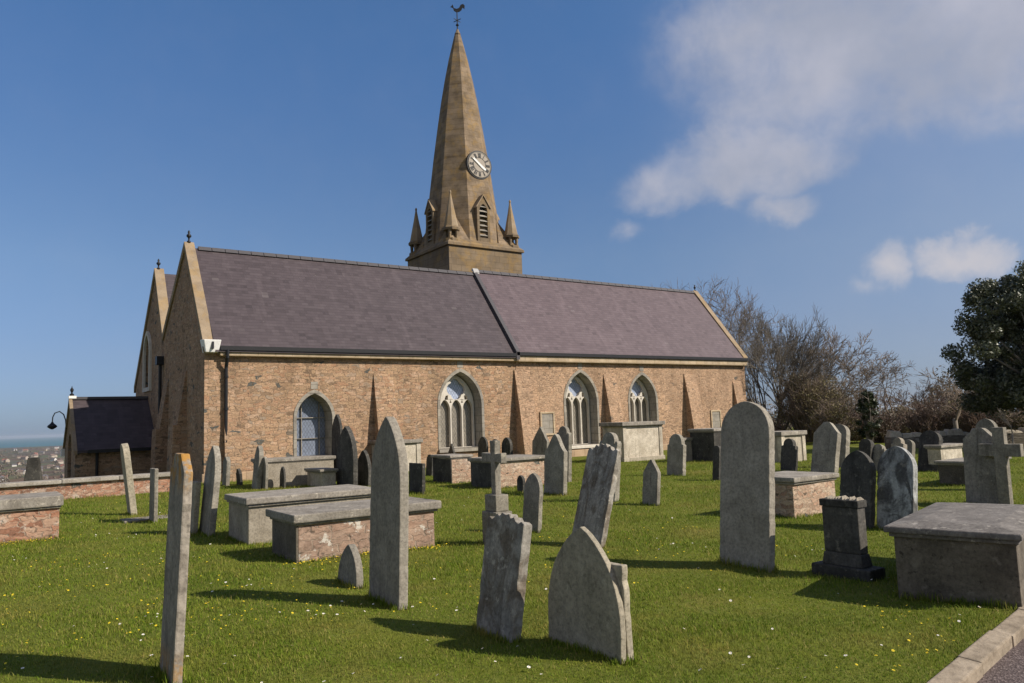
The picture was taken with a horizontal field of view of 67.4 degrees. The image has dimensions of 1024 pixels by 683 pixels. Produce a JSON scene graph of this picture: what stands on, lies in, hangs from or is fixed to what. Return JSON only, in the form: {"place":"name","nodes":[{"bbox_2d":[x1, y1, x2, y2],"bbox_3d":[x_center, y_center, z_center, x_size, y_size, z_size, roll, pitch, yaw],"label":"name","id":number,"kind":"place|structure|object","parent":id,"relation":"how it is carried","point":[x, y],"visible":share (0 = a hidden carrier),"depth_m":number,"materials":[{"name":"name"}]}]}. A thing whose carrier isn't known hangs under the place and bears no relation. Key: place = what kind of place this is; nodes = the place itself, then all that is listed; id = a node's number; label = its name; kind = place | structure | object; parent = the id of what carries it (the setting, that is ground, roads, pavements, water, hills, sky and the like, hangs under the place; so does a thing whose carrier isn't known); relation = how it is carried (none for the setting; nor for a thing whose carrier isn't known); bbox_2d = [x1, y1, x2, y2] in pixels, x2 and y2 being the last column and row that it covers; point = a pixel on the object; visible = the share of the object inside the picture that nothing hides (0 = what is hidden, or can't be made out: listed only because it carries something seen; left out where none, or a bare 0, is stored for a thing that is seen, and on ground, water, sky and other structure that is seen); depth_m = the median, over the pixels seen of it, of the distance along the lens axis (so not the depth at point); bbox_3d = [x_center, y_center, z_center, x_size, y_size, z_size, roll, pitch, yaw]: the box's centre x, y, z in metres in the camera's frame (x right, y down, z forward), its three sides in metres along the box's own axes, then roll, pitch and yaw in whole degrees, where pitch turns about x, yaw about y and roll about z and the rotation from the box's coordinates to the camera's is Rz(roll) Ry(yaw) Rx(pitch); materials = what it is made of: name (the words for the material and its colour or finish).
{"place":"outdoors","nodes":[
{"label":"outdoors","id":0,"kind":"place"},
{"bbox_2d":[0,407,1016,447],"bbox_3d":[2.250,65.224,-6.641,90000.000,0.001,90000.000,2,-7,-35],"label":"sea","id":1,"kind":"structure","parent":0,"point":[29,442],"depth_m":8587.12,"materials":[{"name":"liquid"}]},
{"bbox_2d":[0,421,1023,682],"bbox_3d":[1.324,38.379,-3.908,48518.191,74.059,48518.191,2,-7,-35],"label":"ground","id":2,"kind":"structure","parent":0,"point":[524,675],"depth_m":6.51,"materials":[{"name":"green plant"}]},
{"bbox_2d":[0,491,63,543],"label":"chest tomb","id":3,"kind":"object","parent":2,"relation":"on","point":[28,516],"visible":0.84,"depth_m":11.82,"materials":[{"name":"stone"}]},
{"bbox_2d":[0,447,63,482],"bbox_3d":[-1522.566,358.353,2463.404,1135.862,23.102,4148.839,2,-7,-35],"label":"town trees","id":4,"kind":"object","parent":2,"relation":"on","point":[11,472],"visible":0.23,"depth_m":1376.40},
{"bbox_2d":[24,457,42,480],"bbox_3d":[-14.388,4.338,23.079,0.715,1.695,0.239,0,-6,-15],"label":"tapered stone","id":5,"kind":"object","parent":2,"relation":"on","point":[33,471],"visible":0.45,"depth_m":23.05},
{"bbox_2d":[54,459,63,463],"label":"town house","id":6,"kind":"structure","parent":2,"relation":"on","point":[61,461],"depth_m":1646.03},
{"bbox_2d":[0,472,169,498],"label":"boundary wall","id":7,"kind":"structure","parent":2,"relation":"on","point":[83,487],"depth_m":19.49,"materials":[{"name":"stone"}]},
{"bbox_2d":[120,443,136,514],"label":"gravestone","id":8,"kind":"object","parent":2,"relation":"on","point":[128,478],"visible":0.73,"depth_m":15.15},
{"bbox_2d":[120,514,167,522],"bbox_3d":[-6.703,3.326,14.242,0.950,0.130,0.500,2,-7,-35],"label":"ledger stone","id":9,"kind":"object","parent":2,"relation":"on","point":[128,520],"visible":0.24,"depth_m":14.05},
{"bbox_2d":[149,468,157,522],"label":"gravestone","id":10,"kind":"object","parent":2,"relation":"on","point":[153,507],"visible":0.75,"depth_m":13.72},
{"bbox_2d":[160,453,192,682],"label":"gravestone","id":11,"kind":"object","parent":2,"relation":"on","point":[176,572],"visible":0.97,"depth_m":4.96,"materials":[{"name":"stone"}]},
{"bbox_2d":[190,481,200,533],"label":"gravestone","id":12,"kind":"object","parent":2,"relation":"on","point":[196,490],"visible":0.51,"depth_m":11.96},
{"bbox_2d":[199,446,220,535],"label":"gravestone","id":13,"kind":"object","parent":2,"relation":"on","point":[209,506],"visible":0.67,"depth_m":11.82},
{"bbox_2d":[222,457,230,485],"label":"gravestone","id":14,"kind":"object","parent":2,"relation":"on","point":[226,471],"visible":0.69,"depth_m":21.98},
{"bbox_2d":[236,468,242,484],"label":"gravestone","id":15,"kind":"object","parent":2,"relation":"on","point":[239,479],"visible":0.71,"depth_m":22.02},
{"bbox_2d":[252,445,263,488],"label":"gravestone","id":16,"kind":"object","parent":2,"relation":"on","point":[257,470],"visible":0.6,"depth_m":20.69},
{"bbox_2d":[261,457,267,488],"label":"gravestone","id":17,"kind":"object","parent":2,"relation":"on","point":[264,484],"visible":0.62,"depth_m":20.53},
{"bbox_2d":[280,466,285,487],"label":"gravestone","id":18,"kind":"object","parent":2,"relation":"on","point":[282,478],"visible":0.55,"depth_m":20.54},
{"bbox_2d":[251,455,335,487],"bbox_3d":[-6.144,3.789,21.633,2.137,1.067,1.020,2,-7,-35],"label":"chest tomb","id":19,"kind":"object","parent":2,"relation":"on","point":[296,473],"visible":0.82,"depth_m":21.21,"materials":[{"name":"stone"}]},
{"bbox_2d":[224,484,370,544],"bbox_3d":[-3.167,2.730,11.619,2.008,0.941,1.152,2,-7,-35],"label":"chest tomb","id":20,"kind":"object","parent":2,"relation":"on","point":[250,520],"visible":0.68,"depth_m":11.08,"materials":[{"name":"stone"}]},
{"bbox_2d":[304,467,337,486],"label":"chest tomb","id":21,"kind":"object","parent":2,"relation":"on","point":[320,476],"visible":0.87,"depth_m":20.41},
{"bbox_2d":[332,414,342,480],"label":"gravestone","id":22,"kind":"object","parent":2,"relation":"on","point":[337,429],"visible":0.32,"depth_m":22.28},
{"bbox_2d":[337,426,357,484],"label":"gravestone","id":23,"kind":"object","parent":2,"relation":"on","point":[347,462],"visible":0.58,"depth_m":20.28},
{"bbox_2d":[338,544,362,588],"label":"gravestone","id":24,"kind":"object","parent":2,"relation":"on","point":[350,567],"visible":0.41,"depth_m":7.77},
{"bbox_2d":[265,497,440,563],"bbox_3d":[-2.022,2.548,9.909,1.994,0.878,1.049,2,-7,-35],"label":"chest tomb","id":25,"kind":"object","parent":2,"relation":"on","point":[306,532],"visible":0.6,"depth_m":9.40,"materials":[{"name":"stone"}]},
{"bbox_2d":[358,450,370,486],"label":"gravestone","id":26,"kind":"object","parent":2,"relation":"on","point":[364,470],"visible":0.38,"depth_m":20.41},
{"bbox_2d":[369,417,408,609],"bbox_3d":[-1.126,1.677,7.006,0.090,1.977,0.634,4,-8,-35],"label":"gravestone","id":27,"kind":"object","parent":2,"relation":"on","point":[389,525],"visible":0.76,"depth_m":6.92,"materials":[{"name":"stone"}]},
{"bbox_2d":[370,439,422,470],"bbox_3d":[-3.970,4.041,26.243,1.252,1.351,1.697,2,-7,-35],"label":"chest tomb","id":28,"kind":"object","parent":2,"relation":"on","point":[413,449],"visible":0.31,"depth_m":25.84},
{"bbox_2d":[61,4,748,482],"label":"church","id":29,"kind":"structure","parent":2,"relation":"on","point":[461,332],"depth_m":29.52,"materials":[{"name":"stone"}]},
{"bbox_2d":[47,411,66,428],"bbox_3d":[-17.971,3.106,30.347,0.681,0.722,0.360,2,-7,-35],"label":"wall lamp","id":30,"kind":"object","parent":29,"relation":"attached to","point":[51,425],"visible":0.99,"depth_m":30.21,"materials":[{"name":"black metal"}]},
{"bbox_2d":[142,331,151,391],"bbox_3d":[-14.909,0.807,31.424,0.120,2.480,1.510,2,-7,-35],"label":"window","id":31,"kind":"structure","parent":29,"relation":"in","point":[147,335],"depth_m":31.26,"materials":[{"name":"grey glass"}]},
{"bbox_2d":[293,382,334,455],"bbox_3d":[-6.693,2.597,25.683,1.440,2.476,0.552,2,-7,-35],"label":"window","id":32,"kind":"structure","parent":29,"relation":"in","point":[313,417],"depth_m":25.86,"materials":[{"name":"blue glass"}]},
{"bbox_2d":[437,361,484,452],"bbox_3d":[-2.029,2.439,28.919,2.020,3.365,0.630,2,-7,-35],"label":"window","id":33,"kind":"structure","parent":29,"relation":"in","point":[460,404],"depth_m":29.17,"materials":[{"name":"grey glass"}]},
{"bbox_2d":[564,363,600,448],"bbox_3d":[2.778,2.680,32.228,1.900,3.545,0.630,2,-7,-35],"label":"window","id":34,"kind":"structure","parent":29,"relation":"in","point":[581,399],"depth_m":32.51,"materials":[{"name":"grey glass"}]},
{"bbox_2d":[628,366,658,421],"bbox_3d":[5.671,2.602,34.311,1.820,2.986,0.552,2,-7,-35],"label":"window","id":35,"kind":"structure","parent":29,"relation":"in","point":[642,395],"depth_m":34.56,"materials":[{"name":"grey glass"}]},
{"bbox_2d":[409,463,424,493],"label":"gravestone","id":36,"kind":"object","parent":2,"relation":"on","point":[416,477],"visible":0.59,"depth_m":17.41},
{"bbox_2d":[426,454,432,475],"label":"gravestone","id":37,"kind":"object","parent":2,"relation":"on","point":[429,465],"visible":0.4,"depth_m":23.52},
{"bbox_2d":[430,454,472,483],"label":"chest tomb","id":38,"kind":"object","parent":2,"relation":"on","point":[451,468],"visible":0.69,"depth_m":20.08,"materials":[{"name":"stone"}]},
{"bbox_2d":[448,444,454,453],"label":"gravestone","id":39,"kind":"object","parent":2,"relation":"on","point":[451,450],"visible":0.26,"depth_m":27.33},
{"bbox_2d":[0,485,956,670],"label":"celandines","id":40,"kind":"object","parent":2,"relation":"on","point":[393,611],"visible":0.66,"depth_m":7.26,"materials":[{"name":"yellow plant"}]},
{"bbox_2d":[478,437,487,456],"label":"gravestone","id":41,"kind":"object","parent":2,"relation":"on","point":[482,444],"visible":0.36,"depth_m":26.71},
{"bbox_2d":[0,512,979,682],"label":"daisies","id":42,"kind":"object","parent":2,"relation":"on","point":[455,610],"visible":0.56,"depth_m":6.01,"materials":[{"name":"white plant"}]},
{"bbox_2d":[482,440,511,543],"bbox_3d":[-0.218,2.077,10.123,0.260,1.534,0.470,2,-7,-35],"label":"cross memorial","id":43,"kind":"object","parent":2,"relation":"on","point":[496,501],"visible":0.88,"depth_m":10.07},
{"bbox_2d":[476,512,531,642],"bbox_3d":[-0.078,1.913,5.820,0.085,1.202,0.506,14,-14,-33],"label":"gravestone","id":44,"kind":"object","parent":2,"relation":"on","point":[500,609],"visible":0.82,"depth_m":5.77,"materials":[{"name":"stone"}]},
{"bbox_2d":[467,454,544,488],"bbox_3d":[-0.095,3.332,18.901,1.548,1.007,1.280,2,-7,-35],"label":"chest tomb","id":45,"kind":"object","parent":2,"relation":"on","point":[514,467],"visible":0.38,"depth_m":18.52,"materials":[{"name":"stone"}]},
{"bbox_2d":[502,437,512,454],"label":"gravestone","id":46,"kind":"object","parent":2,"relation":"on","point":[507,447],"visible":0.41,"depth_m":26.17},
{"bbox_2d":[517,475,524,491],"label":"gravestone","id":47,"kind":"object","parent":2,"relation":"on","point":[520,482],"visible":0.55,"depth_m":16.92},
{"bbox_2d":[523,473,542,532],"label":"gravestone","id":48,"kind":"object","parent":2,"relation":"on","point":[533,501],"visible":0.64,"depth_m":11.02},
{"bbox_2d":[532,427,548,463],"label":"gravestone","id":49,"kind":"object","parent":2,"relation":"on","point":[540,442],"visible":0.41,"depth_m":25.71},
{"bbox_2d":[544,434,567,494],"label":"gravestone","id":50,"kind":"object","parent":2,"relation":"on","point":[555,467],"visible":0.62,"depth_m":16.26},
{"bbox_2d":[557,426,571,481],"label":"gravestone","id":51,"kind":"object","parent":2,"relation":"on","point":[564,433],"visible":0.45,"depth_m":19.38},
{"bbox_2d":[548,527,625,663],"bbox_3d":[0.497,1.844,5.267,0.046,1.125,0.775,4,-8,-35],"label":"gravestone","id":52,"kind":"object","parent":2,"relation":"on","point":[585,604],"visible":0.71,"depth_m":5.23,"materials":[{"name":"stone"}]},
{"bbox_2d":[572,443,621,546],"bbox_3d":[1.044,2.087,9.743,0.080,1.616,0.591,23,-18,-31],"label":"gravestone","id":53,"kind":"object","parent":2,"relation":"on","point":[596,496],"visible":0.73,"depth_m":9.73,"materials":[{"name":"stone"}]},
{"bbox_2d":[599,432,621,501],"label":"gravestone","id":54,"kind":"object","parent":2,"relation":"on","point":[611,439],"visible":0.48,"depth_m":14.62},
{"bbox_2d":[610,562,633,659],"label":"gravestone","id":55,"kind":"object","parent":2,"relation":"on","point":[620,571],"visible":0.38,"depth_m":5.00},
{"bbox_2d":[599,421,664,461],"bbox_3d":[4.371,3.737,27.722,2.113,1.681,1.249,2,-7,-35],"label":"chest tomb","id":56,"kind":"object","parent":2,"relation":"on","point":[641,440],"visible":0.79,"depth_m":27.27,"materials":[{"name":"stone"}]},
{"bbox_2d":[642,460,660,505],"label":"gravestone","id":57,"kind":"object","parent":2,"relation":"on","point":[651,482],"visible":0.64,"depth_m":13.81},
{"bbox_2d":[667,434,685,475],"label":"gravestone","id":58,"kind":"object","parent":2,"relation":"on","point":[676,454],"visible":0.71,"depth_m":20.12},
{"bbox_2d":[669,437,692,460],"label":"chest tomb","id":59,"kind":"object","parent":2,"relation":"on","point":[688,440],"visible":0.25,"depth_m":25.79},
{"bbox_2d":[687,428,720,461],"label":"chest tomb","id":60,"kind":"object","parent":2,"relation":"on","point":[704,441],"visible":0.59,"depth_m":25.44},
{"bbox_2d":[712,446,720,479],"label":"gravestone","id":61,"kind":"object","parent":2,"relation":"on","point":[716,463],"visible":0.53,"depth_m":18.44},
{"bbox_2d":[650,273,786,374],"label":"bare tree","id":62,"kind":"object","parent":2,"relation":"on","point":[728,320],"visible":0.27,"depth_m":48.76,"materials":[{"name":"brown plant"}]},
{"bbox_2d":[719,401,774,572],"bbox_3d":[2.451,1.635,8.022,0.095,2.021,0.642,9,-11,-34],"label":"gravestone","id":63,"kind":"object","parent":2,"relation":"on","point":[747,505],"visible":0.72,"depth_m":7.98,"materials":[{"name":"stone"}]},
{"bbox_2d":[771,417,785,430],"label":"scrub bush","id":64,"kind":"object","parent":2,"relation":"on","point":[777,427],"visible":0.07,"depth_m":37.55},
{"bbox_2d":[731,304,842,430],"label":"bare tree","id":65,"kind":"object","parent":2,"relation":"on","point":[786,359],"visible":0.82,"depth_m":40.29,"materials":[{"name":"brown plant"}]},
{"bbox_2d":[780,438,797,470],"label":"gravestone","id":66,"kind":"object","parent":2,"relation":"on","point":[789,455],"visible":0.68,"depth_m":20.34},
{"bbox_2d":[774,430,806,462],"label":"chest tomb","id":67,"kind":"object","parent":2,"relation":"on","point":[797,436],"visible":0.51,"depth_m":24.00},
{"bbox_2d":[774,471,838,518],"bbox_3d":[4.375,2.529,12.023,1.208,0.904,0.990,2,-7,-35],"label":"chest tomb","id":68,"kind":"object","parent":2,"relation":"on","point":[799,492],"visible":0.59,"depth_m":11.58,"materials":[{"name":"stone"}]},
{"bbox_2d":[768,365,851,442],"bbox_3d":[14.877,3.079,38.131,3.975,4.022,3.919,2,-7,-35],"label":"olive bush","id":69,"kind":"object","parent":2,"relation":"on","point":[808,390],"visible":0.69,"depth_m":37.59,"materials":[{"name":"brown plant"}]},
{"bbox_2d":[810,422,840,472],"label":"gravestone","id":70,"kind":"object","parent":2,"relation":"on","point":[826,446],"visible":0.65,"depth_m":19.66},
{"bbox_2d":[756,326,898,405],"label":"bare tree","id":71,"kind":"object","parent":2,"relation":"on","point":[844,362],"visible":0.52,"depth_m":41.66,"materials":[{"name":"brown plant"}]},
{"bbox_2d":[802,396,862,441],"bbox_3d":[15.129,3.654,35.752,2.921,2.330,3.156,2,-7,-35],"label":"scrub bush","id":72,"kind":"object","parent":2,"relation":"on","point":[839,415],"visible":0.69,"depth_m":35.38,"materials":[{"name":"brown plant"}]},
{"bbox_2d":[835,424,849,466],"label":"gravestone","id":73,"kind":"object","parent":2,"relation":"on","point":[844,430],"visible":0.3,"depth_m":21.09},
{"bbox_2d":[811,495,885,581],"bbox_3d":[3.224,1.973,7.419,0.270,0.957,0.609,2,-7,-35],"label":"pedestal monument","id":74,"kind":"object","parent":2,"relation":"on","point":[845,540],"visible":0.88,"depth_m":7.34,"materials":[{"name":"stone"}]},
{"bbox_2d":[840,450,875,529],"bbox_3d":[4.705,2.164,10.469,0.112,1.349,0.475,15,-14,-33],"label":"gravestone","id":75,"kind":"object","parent":2,"relation":"on","point":[858,474],"visible":0.48,"depth_m":10.45,"materials":[{"name":"stone"}]},
{"bbox_2d":[827,379,889,416],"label":"bare tree","id":76,"kind":"object","parent":2,"relation":"on","point":[852,392],"visible":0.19,"depth_m":45.70,"materials":[{"name":"brown plant"}]},
{"bbox_2d":[846,406,873,440],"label":"scrub bush","id":77,"kind":"object","parent":2,"relation":"on","point":[857,415],"visible":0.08,"depth_m":37.85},
{"bbox_2d":[859,439,874,460],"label":"gravestone","id":78,"kind":"object","parent":2,"relation":"on","point":[866,446],"visible":0.47,"depth_m":19.72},
{"bbox_2d":[853,387,882,441],"bbox_3d":[15.919,3.358,34.316,1.662,2.594,1.345,2,-7,-35],"label":"ivy stump","id":79,"kind":"object","parent":2,"relation":"on","point":[867,403],"visible":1,"depth_m":34.27,"materials":[{"name":"green plant"}]},
{"bbox_2d":[851,391,902,417],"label":"bare tree","id":80,"kind":"object","parent":2,"relation":"on","point":[887,405],"visible":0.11,"depth_m":49.73,"materials":[{"name":"brown plant"}]},
{"bbox_2d":[843,350,916,426],"bbox_3d":[17.648,2.667,36.018,2.669,4.405,3.808,1,-6,-24],"label":"bare tree","id":81,"kind":"object","parent":2,"relation":"on","point":[863,369],"visible":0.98,"depth_m":35.90,"materials":[{"name":"brown plant"}]},
{"bbox_2d":[873,444,886,469],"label":"gravestone","id":82,"kind":"object","parent":2,"relation":"on","point":[879,450],"visible":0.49,"depth_m":19.59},
{"bbox_2d":[745,358,1023,428],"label":"wood","id":83,"kind":"object","parent":2,"relation":"on","point":[849,405],"visible":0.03,"depth_m":63.51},
{"bbox_2d":[857,408,915,442],"bbox_3d":[16.794,3.864,34.975,2.404,1.672,2.324,2,-7,-35],"label":"scrub bush","id":84,"kind":"object","parent":2,"relation":"on","point":[887,424],"visible":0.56,"depth_m":34.50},
{"bbox_2d":[877,446,917,528],"bbox_3d":[5.085,2.079,10.148,0.115,1.390,0.501,14,-14,-33],"label":"gravestone","id":85,"kind":"object","parent":2,"relation":"on","point":[897,485],"visible":0.62,"depth_m":10.14,"materials":[{"name":"stone"}]},
{"bbox_2d":[891,437,906,449],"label":"gravestone","id":86,"kind":"object","parent":2,"relation":"on","point":[898,441],"visible":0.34,"depth_m":17.46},
{"bbox_2d":[881,403,930,432],"bbox_3d":[19.378,3.982,38.124,2.937,1.895,2.582,2,-7,-35],"label":"scrub bush","id":87,"kind":"object","parent":2,"relation":"on","point":[900,408],"visible":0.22,"depth_m":37.96,"materials":[{"name":"brown plant"}]},
{"bbox_2d":[904,439,914,457],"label":"gravestone","id":88,"kind":"object","parent":2,"relation":"on","point":[910,444],"visible":0.28,"depth_m":18.70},
{"bbox_2d":[886,377,952,410],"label":"bare tree","id":89,"kind":"object","parent":2,"relation":"on","point":[903,401],"visible":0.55,"depth_m":45.50,"materials":[{"name":"brown plant"}]},
{"bbox_2d":[897,401,952,432],"bbox_3d":[18.864,3.632,35.073,2.367,2.010,2.348,2,-7,-35],"label":"scrub bush","id":90,"kind":"object","parent":2,"relation":"on","point":[923,422],"visible":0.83,"depth_m":34.78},
{"bbox_2d":[917,430,942,471],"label":"gravestone","id":91,"kind":"object","parent":2,"relation":"on","point":[929,437],"visible":0.47,"depth_m":18.97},
{"bbox_2d":[910,393,955,430],"bbox_3d":[21.416,3.693,38.294,2.933,2.388,2.951,-4,-6,15],"label":"scrub bush","id":92,"kind":"object","parent":2,"relation":"on","point":[939,400],"visible":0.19,"depth_m":38.31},
{"bbox_2d":[913,350,968,428],"bbox_3d":[19.270,2.402,33.057,3.736,4.209,3.041,2,-7,-33],"label":"bare tree","id":93,"kind":"object","parent":2,"relation":"on","point":[955,422],"visible":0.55,"depth_m":32.89,"materials":[{"name":"brown plant"}]},
{"bbox_2d":[923,443,962,468],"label":"chest tomb","id":94,"kind":"object","parent":2,"relation":"on","point":[943,451],"visible":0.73,"depth_m":18.81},
{"bbox_2d":[883,502,1023,608],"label":"chest tomb","id":95,"kind":"object","parent":2,"relation":"on","point":[953,550],"visible":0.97,"depth_m":6.29,"materials":[{"name":"stone"}]},
{"bbox_2d":[884,427,1023,448],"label":"field wall","id":96,"kind":"structure","parent":2,"relation":"on","point":[955,435],"depth_m":29.09,"materials":[{"name":"stone"}]},
{"bbox_2d":[933,400,977,431],"bbox_3d":[20.657,3.617,35.233,2.678,1.980,2.482,2,-7,-35],"label":"scrub bush","id":97,"kind":"object","parent":2,"relation":"on","point":[949,423],"visible":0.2,"depth_m":35.03,"materials":[{"name":"brown plant"}]},
{"bbox_2d":[941,381,977,404],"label":"bare tree","id":98,"kind":"object","parent":2,"relation":"on","point":[960,392],"visible":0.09,"depth_m":41.54,"materials":[{"name":"brown plant"}]},
{"bbox_2d":[934,457,1011,485],"bbox_3d":[9.430,2.781,15.644,1.830,0.790,0.691,2,-7,-35],"label":"chest tomb","id":99,"kind":"object","parent":2,"relation":"on","point":[951,471],"visible":0.35,"depth_m":15.22,"materials":[{"name":"stone"}]},
{"bbox_2d":[927,605,1023,682],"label":"kerb","id":100,"kind":"structure","parent":2,"relation":"on","point":[977,660],"depth_m":4.93,"materials":[{"name":"stone"}]},
{"bbox_2d":[963,428,998,503],"bbox_3d":[7.534,2.150,12.286,0.160,1.526,0.504,8,-10,-34],"label":"gravestone","id":101,"kind":"object","parent":2,"relation":"on","point":[980,480],"visible":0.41,"depth_m":12.28,"materials":[{"name":"stone"}]},
{"bbox_2d":[939,260,1023,420],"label":"evergreen oak","id":102,"kind":"object","parent":2,"relation":"on","point":[995,381],"visible":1,"depth_m":27.10,"materials":[{"name":"green plant"}]},
{"bbox_2d":[948,401,1014,432],"bbox_3d":[20.583,3.384,34.081,2.900,2.189,2.841,2,-7,-35],"label":"scrub bush","id":103,"kind":"object","parent":2,"relation":"on","point":[972,419],"visible":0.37,"depth_m":33.86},
{"bbox_2d":[975,418,997,432],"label":"gravestone","id":104,"kind":"object","parent":2,"relation":"on","point":[988,424],"visible":0.19,"depth_m":14.42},
{"bbox_2d":[978,427,1023,503],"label":"cross memorial","id":105,"kind":"object","parent":2,"relation":"on","point":[1000,450],"visible":0.87,"depth_m":11.89,"materials":[{"name":"stone"}]},
{"bbox_2d":[996,408,1013,443],"bbox_3d":[16.136,2.983,25.139,0.449,1.682,0.390,-1,-6,-7],"label":"bare tree","id":106,"kind":"object","parent":2,"relation":"on","point":[1004,420],"visible":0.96,"depth_m":25.16,"materials":[{"name":"brown plant"}]},
{"bbox_2d":[995,409,1023,429],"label":"scrub bush","id":107,"kind":"object","parent":2,"relation":"on","point":[1018,420],"visible":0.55,"depth_m":32.93,"materials":[{"name":"brown plant"}]},
{"bbox_2d":[0,0,1023,438],"label":"sky","id":108,"kind":"structure","parent":0,"point":[859,162],"materials":[{"name":"blue"}]},
{"bbox_2d":[977,638,1023,682],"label":"path","id":109,"kind":"structure","parent":0,"point":[1008,667],"depth_m":4.82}
]}

